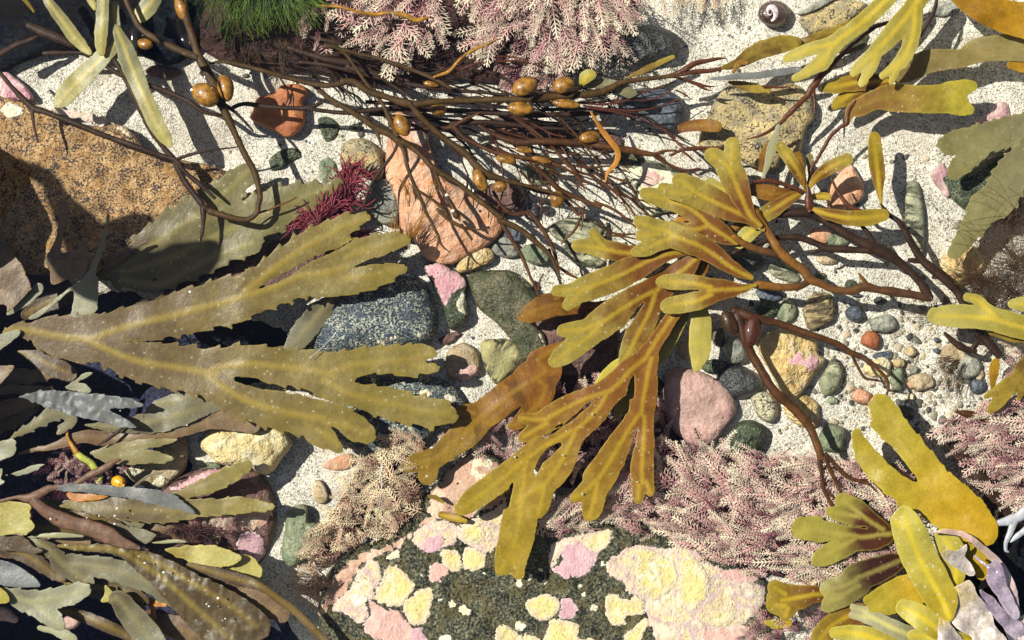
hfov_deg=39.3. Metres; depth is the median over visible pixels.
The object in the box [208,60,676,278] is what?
knotted wrack
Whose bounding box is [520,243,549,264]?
stone
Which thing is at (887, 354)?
pebble
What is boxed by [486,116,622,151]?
stalk
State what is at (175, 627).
seaweed frond
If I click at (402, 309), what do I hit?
stone
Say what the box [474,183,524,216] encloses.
stone
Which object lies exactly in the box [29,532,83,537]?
seaweed frond
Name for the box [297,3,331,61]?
coralline tuft
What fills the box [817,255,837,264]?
pebble
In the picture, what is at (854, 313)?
pebble
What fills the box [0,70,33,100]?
stone
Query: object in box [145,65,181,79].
pebble
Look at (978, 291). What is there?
hair weed
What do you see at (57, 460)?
coralline tuft
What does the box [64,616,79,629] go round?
stone
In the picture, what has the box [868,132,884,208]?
seaweed frond
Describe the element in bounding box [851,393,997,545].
golden kelp
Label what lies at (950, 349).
pebble
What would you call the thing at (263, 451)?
stone
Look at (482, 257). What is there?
stone
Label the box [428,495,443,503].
seaweed frond
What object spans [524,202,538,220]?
stone
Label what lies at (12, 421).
serrated frond
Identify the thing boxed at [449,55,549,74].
wrack stalk
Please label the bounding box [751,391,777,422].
pebble
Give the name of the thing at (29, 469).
seaweed frond
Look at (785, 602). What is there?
seaweed frond
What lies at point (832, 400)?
pebble
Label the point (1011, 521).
forked stalk
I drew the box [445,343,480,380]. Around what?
stone
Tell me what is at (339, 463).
stone
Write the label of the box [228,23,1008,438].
shingle
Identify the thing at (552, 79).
coralline tuft
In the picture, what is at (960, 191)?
stone
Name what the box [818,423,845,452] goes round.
pebble
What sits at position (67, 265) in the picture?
seaweed frond
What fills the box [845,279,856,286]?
pebble
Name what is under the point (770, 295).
pebble
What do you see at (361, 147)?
stone
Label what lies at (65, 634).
seaweed frond
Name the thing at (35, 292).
seaweed frond
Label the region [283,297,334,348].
serrated frond
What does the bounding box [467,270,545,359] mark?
stone
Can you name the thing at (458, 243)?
stone
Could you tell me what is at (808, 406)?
pebble
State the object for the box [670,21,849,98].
bladed wrack
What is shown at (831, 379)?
pebble
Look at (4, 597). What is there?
seaweed frond
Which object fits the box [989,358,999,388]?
seaweed frond
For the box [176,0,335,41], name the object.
hair weed
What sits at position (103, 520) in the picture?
seaweed frond
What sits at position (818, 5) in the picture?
stone
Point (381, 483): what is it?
straw
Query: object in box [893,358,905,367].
pebble
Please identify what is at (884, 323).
pebble
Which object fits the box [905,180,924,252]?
stone
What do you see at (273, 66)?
wrack stalk
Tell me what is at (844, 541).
yellow wrack
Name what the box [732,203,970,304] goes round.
wrack stalk
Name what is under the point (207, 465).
stone
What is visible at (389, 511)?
coralline tuft
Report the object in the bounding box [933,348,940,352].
pebble
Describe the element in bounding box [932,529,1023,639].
dried wrack
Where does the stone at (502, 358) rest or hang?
on the sand
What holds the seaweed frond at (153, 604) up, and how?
on the seaweed frond at (175, 627)
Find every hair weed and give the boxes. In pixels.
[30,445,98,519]
[149,518,233,546]
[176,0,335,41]
[199,33,307,73]
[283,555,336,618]
[386,208,434,253]
[397,171,440,206]
[903,291,949,318]
[923,170,1023,362]
[930,350,964,400]
[933,250,1011,305]
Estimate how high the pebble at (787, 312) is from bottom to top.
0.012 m
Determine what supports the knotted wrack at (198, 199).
on the knotted wrack at (25, 101)
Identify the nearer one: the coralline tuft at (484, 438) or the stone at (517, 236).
the coralline tuft at (484, 438)
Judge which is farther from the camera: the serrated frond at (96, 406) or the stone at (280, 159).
the stone at (280, 159)
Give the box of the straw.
[378,463,382,508]
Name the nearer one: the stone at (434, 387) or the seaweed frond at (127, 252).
the seaweed frond at (127, 252)
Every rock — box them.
[0,0,203,70]
[159,236,351,295]
[199,0,635,87]
[521,368,678,487]
[904,512,1023,639]
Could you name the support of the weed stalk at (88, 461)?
on the seaweed frond at (218, 420)
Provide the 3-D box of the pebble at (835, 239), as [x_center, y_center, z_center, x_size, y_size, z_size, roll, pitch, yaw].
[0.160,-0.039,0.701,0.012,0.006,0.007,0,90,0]
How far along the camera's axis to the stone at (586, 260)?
0.70 m
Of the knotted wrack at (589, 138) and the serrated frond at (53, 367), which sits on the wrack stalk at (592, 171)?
the knotted wrack at (589, 138)
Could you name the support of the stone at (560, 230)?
on the sand
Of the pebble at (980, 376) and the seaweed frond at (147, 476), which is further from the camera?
the pebble at (980, 376)
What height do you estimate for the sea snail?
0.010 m
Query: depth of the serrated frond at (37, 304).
0.71 m
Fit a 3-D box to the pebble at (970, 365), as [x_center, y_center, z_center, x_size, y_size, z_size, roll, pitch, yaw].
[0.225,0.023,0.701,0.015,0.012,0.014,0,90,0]
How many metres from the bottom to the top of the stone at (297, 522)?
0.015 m
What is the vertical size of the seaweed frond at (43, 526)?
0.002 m
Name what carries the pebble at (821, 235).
on the sand
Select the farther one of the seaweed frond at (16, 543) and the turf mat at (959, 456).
the turf mat at (959, 456)
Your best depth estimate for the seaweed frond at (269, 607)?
0.68 m
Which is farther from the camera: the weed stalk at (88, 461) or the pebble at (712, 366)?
the pebble at (712, 366)
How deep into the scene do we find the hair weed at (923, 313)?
0.69 m
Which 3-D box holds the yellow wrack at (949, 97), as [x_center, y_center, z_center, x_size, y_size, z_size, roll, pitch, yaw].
[0.174,-0.101,0.680,0.093,0.006,0.042,-24,90,0]
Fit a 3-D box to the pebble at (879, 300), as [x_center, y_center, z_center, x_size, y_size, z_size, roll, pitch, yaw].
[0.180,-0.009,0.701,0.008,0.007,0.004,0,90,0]
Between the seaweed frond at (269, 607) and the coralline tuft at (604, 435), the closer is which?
the seaweed frond at (269, 607)
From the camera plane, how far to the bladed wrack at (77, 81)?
0.68 m
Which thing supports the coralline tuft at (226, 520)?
on the stone at (254, 534)
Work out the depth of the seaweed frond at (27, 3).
0.68 m
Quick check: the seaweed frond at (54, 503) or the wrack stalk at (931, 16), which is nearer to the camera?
the wrack stalk at (931, 16)
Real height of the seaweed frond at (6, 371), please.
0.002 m
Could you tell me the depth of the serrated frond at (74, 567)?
0.68 m
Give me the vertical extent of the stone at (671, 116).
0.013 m
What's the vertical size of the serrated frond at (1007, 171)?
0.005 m
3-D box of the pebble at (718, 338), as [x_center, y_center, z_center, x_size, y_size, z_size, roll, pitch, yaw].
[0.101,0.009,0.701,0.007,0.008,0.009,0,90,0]
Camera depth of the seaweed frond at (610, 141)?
0.68 m
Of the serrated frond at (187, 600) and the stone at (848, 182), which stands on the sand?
the stone at (848, 182)
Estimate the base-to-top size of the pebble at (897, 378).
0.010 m
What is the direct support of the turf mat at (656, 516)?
on the sand
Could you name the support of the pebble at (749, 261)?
on the sand
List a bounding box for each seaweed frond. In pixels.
[0,232,31,311]
[0,329,20,349]
[0,365,13,383]
[0,438,16,460]
[0,468,4,484]
[0,501,34,535]
[0,534,42,553]
[0,537,90,558]
[0,560,39,587]
[0,588,9,603]
[6,283,43,314]
[6,464,44,475]
[13,533,67,557]
[17,410,259,454]
[22,0,34,12]
[28,214,109,319]
[29,520,140,546]
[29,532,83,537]
[37,625,77,639]
[42,499,144,527]
[45,201,88,284]
[55,483,194,513]
[55,508,124,536]
[58,606,132,639]
[65,372,91,392]
[67,492,108,501]
[90,438,177,464]
[96,241,146,276]
[101,585,111,602]
[108,590,165,639]
[109,522,156,543]
[132,471,163,486]
[141,522,220,544]
[147,597,166,618]
[148,614,200,639]
[152,539,185,543]
[186,562,329,639]
[197,573,289,622]
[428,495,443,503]
[438,511,467,522]
[590,111,620,182]
[626,55,674,78]
[678,119,721,132]
[764,618,791,628]
[766,580,823,620]
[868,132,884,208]
[895,34,1023,83]
[951,0,1023,38]
[955,410,999,427]
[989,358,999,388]
[1007,61,1023,72]
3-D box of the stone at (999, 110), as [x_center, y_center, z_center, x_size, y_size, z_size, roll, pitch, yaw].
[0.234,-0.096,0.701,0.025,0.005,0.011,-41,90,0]
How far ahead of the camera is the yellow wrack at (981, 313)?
0.67 m
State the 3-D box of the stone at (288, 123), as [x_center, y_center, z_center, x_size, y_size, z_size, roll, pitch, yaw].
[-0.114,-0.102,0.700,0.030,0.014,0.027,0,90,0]
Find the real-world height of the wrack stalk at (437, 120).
0.012 m
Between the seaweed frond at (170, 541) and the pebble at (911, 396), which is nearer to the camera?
the seaweed frond at (170, 541)
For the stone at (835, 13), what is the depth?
0.69 m
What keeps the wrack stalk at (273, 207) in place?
on the serrated wrack at (173, 252)
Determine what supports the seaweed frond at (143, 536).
on the seaweed frond at (103, 520)
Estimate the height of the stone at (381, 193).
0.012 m
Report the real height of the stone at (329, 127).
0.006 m
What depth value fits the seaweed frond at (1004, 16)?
0.67 m
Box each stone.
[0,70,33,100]
[0,96,225,274]
[0,606,17,622]
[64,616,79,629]
[123,436,187,487]
[144,467,276,572]
[145,608,168,637]
[193,462,220,469]
[200,426,291,474]
[250,84,307,137]
[269,148,301,170]
[281,504,319,566]
[287,271,437,351]
[288,374,466,454]
[313,480,328,503]
[317,451,779,639]
[318,117,339,141]
[318,157,338,182]
[322,454,354,470]
[341,138,384,181]
[367,178,398,225]
[385,112,502,264]
[423,262,468,329]
[439,332,461,343]
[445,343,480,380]
[456,247,494,272]
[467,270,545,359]
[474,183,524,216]
[480,338,525,383]
[491,237,518,257]
[500,226,523,242]
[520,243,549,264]
[523,163,557,185]
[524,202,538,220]
[533,310,617,374]
[549,218,609,244]
[563,244,604,267]
[603,24,679,67]
[621,88,683,129]
[623,160,681,215]
[663,367,735,446]
[699,83,814,169]
[758,329,825,401]
[798,0,833,14]
[799,0,865,34]
[827,165,864,209]
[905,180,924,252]
[931,163,949,197]
[943,151,1023,224]
[973,102,1010,124]
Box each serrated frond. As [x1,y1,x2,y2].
[0,368,50,385]
[0,383,53,394]
[0,397,38,418]
[0,404,39,433]
[0,551,65,582]
[0,581,91,630]
[10,407,77,438]
[17,350,76,381]
[19,389,143,427]
[21,281,109,319]
[26,537,170,606]
[56,543,270,639]
[59,460,274,524]
[63,577,149,606]
[85,391,218,434]
[165,545,241,566]
[188,553,262,578]
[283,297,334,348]
[936,112,1023,179]
[947,137,1023,258]
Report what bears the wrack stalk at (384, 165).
attached to the knotted wrack at (524, 88)
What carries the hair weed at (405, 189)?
on the stone at (458, 243)
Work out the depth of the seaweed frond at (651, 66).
0.69 m
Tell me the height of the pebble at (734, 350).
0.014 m
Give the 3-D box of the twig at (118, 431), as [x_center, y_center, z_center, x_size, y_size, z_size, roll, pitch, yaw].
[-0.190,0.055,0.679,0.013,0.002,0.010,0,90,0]
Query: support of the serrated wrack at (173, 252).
on the sand
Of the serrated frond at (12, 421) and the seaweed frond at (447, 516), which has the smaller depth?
the seaweed frond at (447, 516)
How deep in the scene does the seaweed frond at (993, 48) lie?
0.68 m
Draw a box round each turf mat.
[312,446,421,564]
[552,445,913,588]
[942,396,1023,512]
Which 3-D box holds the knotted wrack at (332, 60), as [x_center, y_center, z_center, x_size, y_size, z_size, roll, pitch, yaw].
[-0.031,-0.105,0.681,0.161,0.007,0.029,14,90,0]
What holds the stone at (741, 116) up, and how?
on the sand
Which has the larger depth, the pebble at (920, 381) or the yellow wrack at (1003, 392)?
the pebble at (920, 381)
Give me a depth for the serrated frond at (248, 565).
0.68 m
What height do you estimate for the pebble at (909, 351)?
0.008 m
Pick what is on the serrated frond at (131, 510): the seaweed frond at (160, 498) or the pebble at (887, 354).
the seaweed frond at (160, 498)
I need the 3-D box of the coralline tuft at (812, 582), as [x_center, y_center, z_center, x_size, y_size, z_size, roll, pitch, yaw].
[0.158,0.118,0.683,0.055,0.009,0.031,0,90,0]
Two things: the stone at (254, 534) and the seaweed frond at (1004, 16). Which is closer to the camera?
the seaweed frond at (1004, 16)
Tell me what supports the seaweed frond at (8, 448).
in the water
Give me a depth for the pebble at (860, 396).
0.70 m
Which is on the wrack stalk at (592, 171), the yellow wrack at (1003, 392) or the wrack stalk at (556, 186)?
the wrack stalk at (556, 186)
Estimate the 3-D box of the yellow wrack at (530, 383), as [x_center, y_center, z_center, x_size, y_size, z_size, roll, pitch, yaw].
[0.061,0.012,0.678,0.252,0.017,0.121,-35,90,0]
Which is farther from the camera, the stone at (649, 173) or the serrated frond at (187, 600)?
the stone at (649, 173)
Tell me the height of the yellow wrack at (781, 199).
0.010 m
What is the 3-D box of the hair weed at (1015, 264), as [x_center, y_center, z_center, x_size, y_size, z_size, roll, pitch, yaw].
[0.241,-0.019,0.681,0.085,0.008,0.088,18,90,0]
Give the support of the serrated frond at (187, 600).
in the water
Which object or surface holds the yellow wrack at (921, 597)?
in the water
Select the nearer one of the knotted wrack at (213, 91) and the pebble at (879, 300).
the knotted wrack at (213, 91)
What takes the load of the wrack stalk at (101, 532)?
on the seaweed frond at (160, 498)
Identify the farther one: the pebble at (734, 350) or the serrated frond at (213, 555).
the pebble at (734, 350)
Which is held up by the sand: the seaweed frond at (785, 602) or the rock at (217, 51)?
the rock at (217, 51)
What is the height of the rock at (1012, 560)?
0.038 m
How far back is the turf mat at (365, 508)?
0.69 m
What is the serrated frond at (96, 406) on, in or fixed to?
in the water
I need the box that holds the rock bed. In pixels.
[0,274,298,639]
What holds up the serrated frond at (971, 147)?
on the sand
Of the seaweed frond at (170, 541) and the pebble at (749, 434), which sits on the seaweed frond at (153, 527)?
the seaweed frond at (170, 541)
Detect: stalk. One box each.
[0,22,84,58]
[0,485,139,549]
[66,430,101,482]
[222,1,543,142]
[259,197,296,213]
[318,4,428,22]
[359,24,689,215]
[362,144,397,211]
[433,36,500,78]
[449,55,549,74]
[486,71,652,217]
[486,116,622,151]
[489,136,585,234]
[492,186,636,296]
[513,81,678,138]
[514,116,639,227]
[644,133,723,177]
[720,306,889,522]
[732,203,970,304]
[920,0,937,36]
[943,329,1002,358]
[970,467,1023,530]
[996,506,1023,552]
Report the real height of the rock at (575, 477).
0.011 m
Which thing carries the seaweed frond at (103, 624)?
on the stone at (157, 611)
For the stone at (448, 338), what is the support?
on the sand
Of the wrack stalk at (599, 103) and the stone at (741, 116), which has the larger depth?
the stone at (741, 116)
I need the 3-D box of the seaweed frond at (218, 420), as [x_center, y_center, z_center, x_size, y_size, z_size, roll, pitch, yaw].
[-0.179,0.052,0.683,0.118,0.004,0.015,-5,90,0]
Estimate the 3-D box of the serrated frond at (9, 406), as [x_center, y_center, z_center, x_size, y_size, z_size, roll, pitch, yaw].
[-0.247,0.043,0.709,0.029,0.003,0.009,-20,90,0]
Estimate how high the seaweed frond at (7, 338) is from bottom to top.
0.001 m
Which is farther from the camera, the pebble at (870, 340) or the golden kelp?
the pebble at (870, 340)
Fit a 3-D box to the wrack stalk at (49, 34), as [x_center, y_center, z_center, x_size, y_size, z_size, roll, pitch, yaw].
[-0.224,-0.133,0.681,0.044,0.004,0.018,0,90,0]
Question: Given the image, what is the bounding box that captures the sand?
[6,0,1023,639]
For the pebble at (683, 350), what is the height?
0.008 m
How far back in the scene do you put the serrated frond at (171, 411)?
0.68 m
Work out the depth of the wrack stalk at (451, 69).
0.67 m
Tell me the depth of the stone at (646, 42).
0.69 m
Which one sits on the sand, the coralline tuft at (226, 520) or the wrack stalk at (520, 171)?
the wrack stalk at (520, 171)
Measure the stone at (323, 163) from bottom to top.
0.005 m
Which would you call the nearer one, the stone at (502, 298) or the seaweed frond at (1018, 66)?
the seaweed frond at (1018, 66)
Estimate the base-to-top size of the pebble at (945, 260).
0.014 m
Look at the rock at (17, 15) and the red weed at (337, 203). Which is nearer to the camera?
the red weed at (337, 203)
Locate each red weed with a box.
[282,151,377,237]
[350,229,374,241]
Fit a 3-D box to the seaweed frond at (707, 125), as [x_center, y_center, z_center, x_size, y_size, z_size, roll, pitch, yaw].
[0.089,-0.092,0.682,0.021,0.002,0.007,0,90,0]
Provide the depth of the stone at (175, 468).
0.70 m
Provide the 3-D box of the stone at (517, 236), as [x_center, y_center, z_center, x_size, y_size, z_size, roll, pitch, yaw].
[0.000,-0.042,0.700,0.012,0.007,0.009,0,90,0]
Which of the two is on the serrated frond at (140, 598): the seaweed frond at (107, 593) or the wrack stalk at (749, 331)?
the seaweed frond at (107, 593)
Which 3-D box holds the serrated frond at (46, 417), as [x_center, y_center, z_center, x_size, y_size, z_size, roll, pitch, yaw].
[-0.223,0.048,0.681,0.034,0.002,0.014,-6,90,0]
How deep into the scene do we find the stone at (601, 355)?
0.69 m
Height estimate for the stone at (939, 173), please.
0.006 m
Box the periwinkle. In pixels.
[111,475,125,486]
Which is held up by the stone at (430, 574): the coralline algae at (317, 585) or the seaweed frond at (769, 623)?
the coralline algae at (317, 585)
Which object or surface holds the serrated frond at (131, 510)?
on the stone at (254, 534)
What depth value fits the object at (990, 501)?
0.68 m
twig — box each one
[73,459,120,483]
[97,427,123,445]
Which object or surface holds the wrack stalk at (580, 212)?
on the sand
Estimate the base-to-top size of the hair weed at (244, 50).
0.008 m
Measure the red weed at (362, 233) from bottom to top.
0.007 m
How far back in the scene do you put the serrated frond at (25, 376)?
0.72 m
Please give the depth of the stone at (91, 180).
0.69 m
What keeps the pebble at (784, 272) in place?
on the sand
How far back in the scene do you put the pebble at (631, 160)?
0.70 m
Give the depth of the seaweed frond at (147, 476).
0.69 m
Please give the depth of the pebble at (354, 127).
0.70 m
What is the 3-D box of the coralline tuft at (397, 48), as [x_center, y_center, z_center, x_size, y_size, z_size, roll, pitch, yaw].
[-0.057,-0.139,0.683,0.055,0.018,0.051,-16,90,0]
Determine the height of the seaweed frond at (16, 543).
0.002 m
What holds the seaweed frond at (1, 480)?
in the water
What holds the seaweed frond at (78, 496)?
on the serrated frond at (131, 510)
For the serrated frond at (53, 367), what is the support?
in the water
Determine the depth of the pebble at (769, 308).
0.70 m
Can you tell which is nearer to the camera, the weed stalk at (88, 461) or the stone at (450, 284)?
the weed stalk at (88, 461)
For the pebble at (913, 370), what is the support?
on the sand
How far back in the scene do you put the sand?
0.70 m
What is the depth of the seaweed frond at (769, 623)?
0.68 m
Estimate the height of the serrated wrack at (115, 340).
0.005 m
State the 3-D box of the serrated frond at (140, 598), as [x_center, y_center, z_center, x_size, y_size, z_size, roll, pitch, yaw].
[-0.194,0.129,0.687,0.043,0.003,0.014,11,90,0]
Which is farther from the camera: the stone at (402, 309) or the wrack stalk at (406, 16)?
the stone at (402, 309)
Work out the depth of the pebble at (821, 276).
0.70 m
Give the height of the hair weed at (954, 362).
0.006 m
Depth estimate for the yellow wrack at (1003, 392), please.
0.68 m
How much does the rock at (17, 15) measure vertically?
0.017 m
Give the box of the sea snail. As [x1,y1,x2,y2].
[758,0,790,26]
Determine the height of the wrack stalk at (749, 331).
0.007 m
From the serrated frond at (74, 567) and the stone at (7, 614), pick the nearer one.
the serrated frond at (74, 567)
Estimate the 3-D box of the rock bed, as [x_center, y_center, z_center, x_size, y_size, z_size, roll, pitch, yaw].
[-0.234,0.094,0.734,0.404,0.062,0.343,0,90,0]
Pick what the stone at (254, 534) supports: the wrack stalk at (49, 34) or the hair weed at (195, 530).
the hair weed at (195, 530)
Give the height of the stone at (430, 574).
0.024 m
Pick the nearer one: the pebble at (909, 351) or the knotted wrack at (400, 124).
the knotted wrack at (400, 124)
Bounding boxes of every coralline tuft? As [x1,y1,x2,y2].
[46,447,128,484]
[189,515,237,537]
[294,426,428,575]
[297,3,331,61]
[326,0,451,81]
[438,415,524,462]
[452,0,653,78]
[494,52,564,95]
[536,424,920,600]
[543,371,677,475]
[659,0,730,19]
[734,582,826,639]
[787,543,897,591]
[924,393,1023,519]
[997,340,1023,379]
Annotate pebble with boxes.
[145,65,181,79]
[350,123,362,130]
[620,152,643,167]
[678,340,690,360]
[702,359,727,373]
[712,329,724,347]
[716,365,762,398]
[723,338,746,363]
[730,420,765,455]
[731,252,764,270]
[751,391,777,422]
[754,300,778,317]
[755,289,785,300]
[768,263,800,282]
[776,299,797,322]
[784,393,819,427]
[803,292,835,330]
[810,228,831,242]
[815,273,825,279]
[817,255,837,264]
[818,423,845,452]
[819,358,843,395]
[827,397,837,403]
[828,233,848,244]
[840,33,868,52]
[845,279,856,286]
[845,305,863,321]
[851,388,871,404]
[861,331,880,349]
[863,357,890,376]
[870,314,896,332]
[872,351,892,358]
[873,296,886,304]
[890,367,904,391]
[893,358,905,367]
[898,399,916,420]
[903,346,916,356]
[906,393,914,399]
[908,373,934,390]
[909,365,918,374]
[928,0,958,16]
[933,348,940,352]
[939,245,984,284]
[941,343,966,362]
[957,353,982,379]
[969,379,985,393]
[976,369,983,379]
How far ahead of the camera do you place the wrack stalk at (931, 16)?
0.67 m
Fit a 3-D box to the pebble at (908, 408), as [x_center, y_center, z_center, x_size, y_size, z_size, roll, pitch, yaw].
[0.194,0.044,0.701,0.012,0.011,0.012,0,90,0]
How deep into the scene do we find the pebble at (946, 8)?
0.70 m
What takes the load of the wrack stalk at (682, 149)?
on the sand
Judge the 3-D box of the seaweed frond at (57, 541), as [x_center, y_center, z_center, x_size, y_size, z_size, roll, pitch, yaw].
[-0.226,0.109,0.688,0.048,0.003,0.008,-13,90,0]
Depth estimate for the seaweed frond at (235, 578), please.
0.68 m
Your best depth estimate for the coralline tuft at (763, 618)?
0.69 m
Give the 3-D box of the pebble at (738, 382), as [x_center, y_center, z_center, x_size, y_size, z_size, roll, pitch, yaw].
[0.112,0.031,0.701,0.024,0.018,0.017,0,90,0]
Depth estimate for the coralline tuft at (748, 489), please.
0.68 m
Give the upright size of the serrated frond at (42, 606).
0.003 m
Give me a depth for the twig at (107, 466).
0.68 m
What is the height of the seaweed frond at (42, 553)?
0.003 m
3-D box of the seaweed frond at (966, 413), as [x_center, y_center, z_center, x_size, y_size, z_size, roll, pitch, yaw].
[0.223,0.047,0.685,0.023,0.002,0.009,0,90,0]
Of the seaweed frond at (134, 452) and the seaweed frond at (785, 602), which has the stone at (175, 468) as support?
the seaweed frond at (134, 452)
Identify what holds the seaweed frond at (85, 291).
on the stone at (91, 180)
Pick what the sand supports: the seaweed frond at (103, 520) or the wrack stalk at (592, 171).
the wrack stalk at (592, 171)
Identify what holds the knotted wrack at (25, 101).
on the stone at (91, 180)
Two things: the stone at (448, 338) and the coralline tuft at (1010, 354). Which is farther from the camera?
the stone at (448, 338)
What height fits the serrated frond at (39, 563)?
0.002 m
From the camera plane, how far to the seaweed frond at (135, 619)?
0.68 m
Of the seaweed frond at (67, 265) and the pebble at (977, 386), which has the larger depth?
the pebble at (977, 386)
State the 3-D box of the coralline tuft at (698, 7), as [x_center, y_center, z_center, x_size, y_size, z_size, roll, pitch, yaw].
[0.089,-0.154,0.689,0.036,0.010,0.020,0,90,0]
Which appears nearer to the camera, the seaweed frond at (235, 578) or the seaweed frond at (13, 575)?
the seaweed frond at (235, 578)
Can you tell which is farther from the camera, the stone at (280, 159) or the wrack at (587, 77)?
the stone at (280, 159)
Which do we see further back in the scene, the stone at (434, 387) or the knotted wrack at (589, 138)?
the stone at (434, 387)
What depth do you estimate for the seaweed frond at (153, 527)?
0.69 m
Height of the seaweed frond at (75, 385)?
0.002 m
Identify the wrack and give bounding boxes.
[0,70,237,198]
[3,211,458,452]
[43,0,172,146]
[97,163,343,292]
[105,56,221,205]
[123,0,262,240]
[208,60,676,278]
[286,35,615,130]
[323,43,451,136]
[401,137,931,579]
[411,111,678,207]
[579,69,636,97]
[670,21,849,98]
[746,0,928,139]
[750,124,888,229]
[791,493,893,566]
[807,73,976,184]
[810,505,989,639]
[819,553,903,612]
[927,293,1023,342]
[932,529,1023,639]
[983,355,1023,413]
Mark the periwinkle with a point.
(118, 481)
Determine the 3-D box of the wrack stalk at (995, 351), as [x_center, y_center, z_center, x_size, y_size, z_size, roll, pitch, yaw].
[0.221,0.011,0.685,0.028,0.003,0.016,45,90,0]
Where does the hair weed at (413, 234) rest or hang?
on the stone at (458, 243)
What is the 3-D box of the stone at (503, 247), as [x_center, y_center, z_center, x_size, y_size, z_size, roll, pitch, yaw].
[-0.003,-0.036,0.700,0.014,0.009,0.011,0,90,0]
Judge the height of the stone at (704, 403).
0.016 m
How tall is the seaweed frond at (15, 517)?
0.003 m
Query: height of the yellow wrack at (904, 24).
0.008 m
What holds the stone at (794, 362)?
on the sand
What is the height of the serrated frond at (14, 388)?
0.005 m
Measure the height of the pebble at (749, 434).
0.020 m
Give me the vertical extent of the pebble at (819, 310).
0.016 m
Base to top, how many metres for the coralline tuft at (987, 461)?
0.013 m
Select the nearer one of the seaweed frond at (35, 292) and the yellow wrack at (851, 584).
the yellow wrack at (851, 584)
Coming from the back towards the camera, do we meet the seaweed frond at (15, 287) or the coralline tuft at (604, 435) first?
the coralline tuft at (604, 435)
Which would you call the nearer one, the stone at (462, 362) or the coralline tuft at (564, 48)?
the coralline tuft at (564, 48)
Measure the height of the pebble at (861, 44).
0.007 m
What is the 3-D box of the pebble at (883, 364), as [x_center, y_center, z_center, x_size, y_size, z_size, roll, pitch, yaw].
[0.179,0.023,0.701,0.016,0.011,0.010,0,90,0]
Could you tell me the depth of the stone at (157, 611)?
0.70 m
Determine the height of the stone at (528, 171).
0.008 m

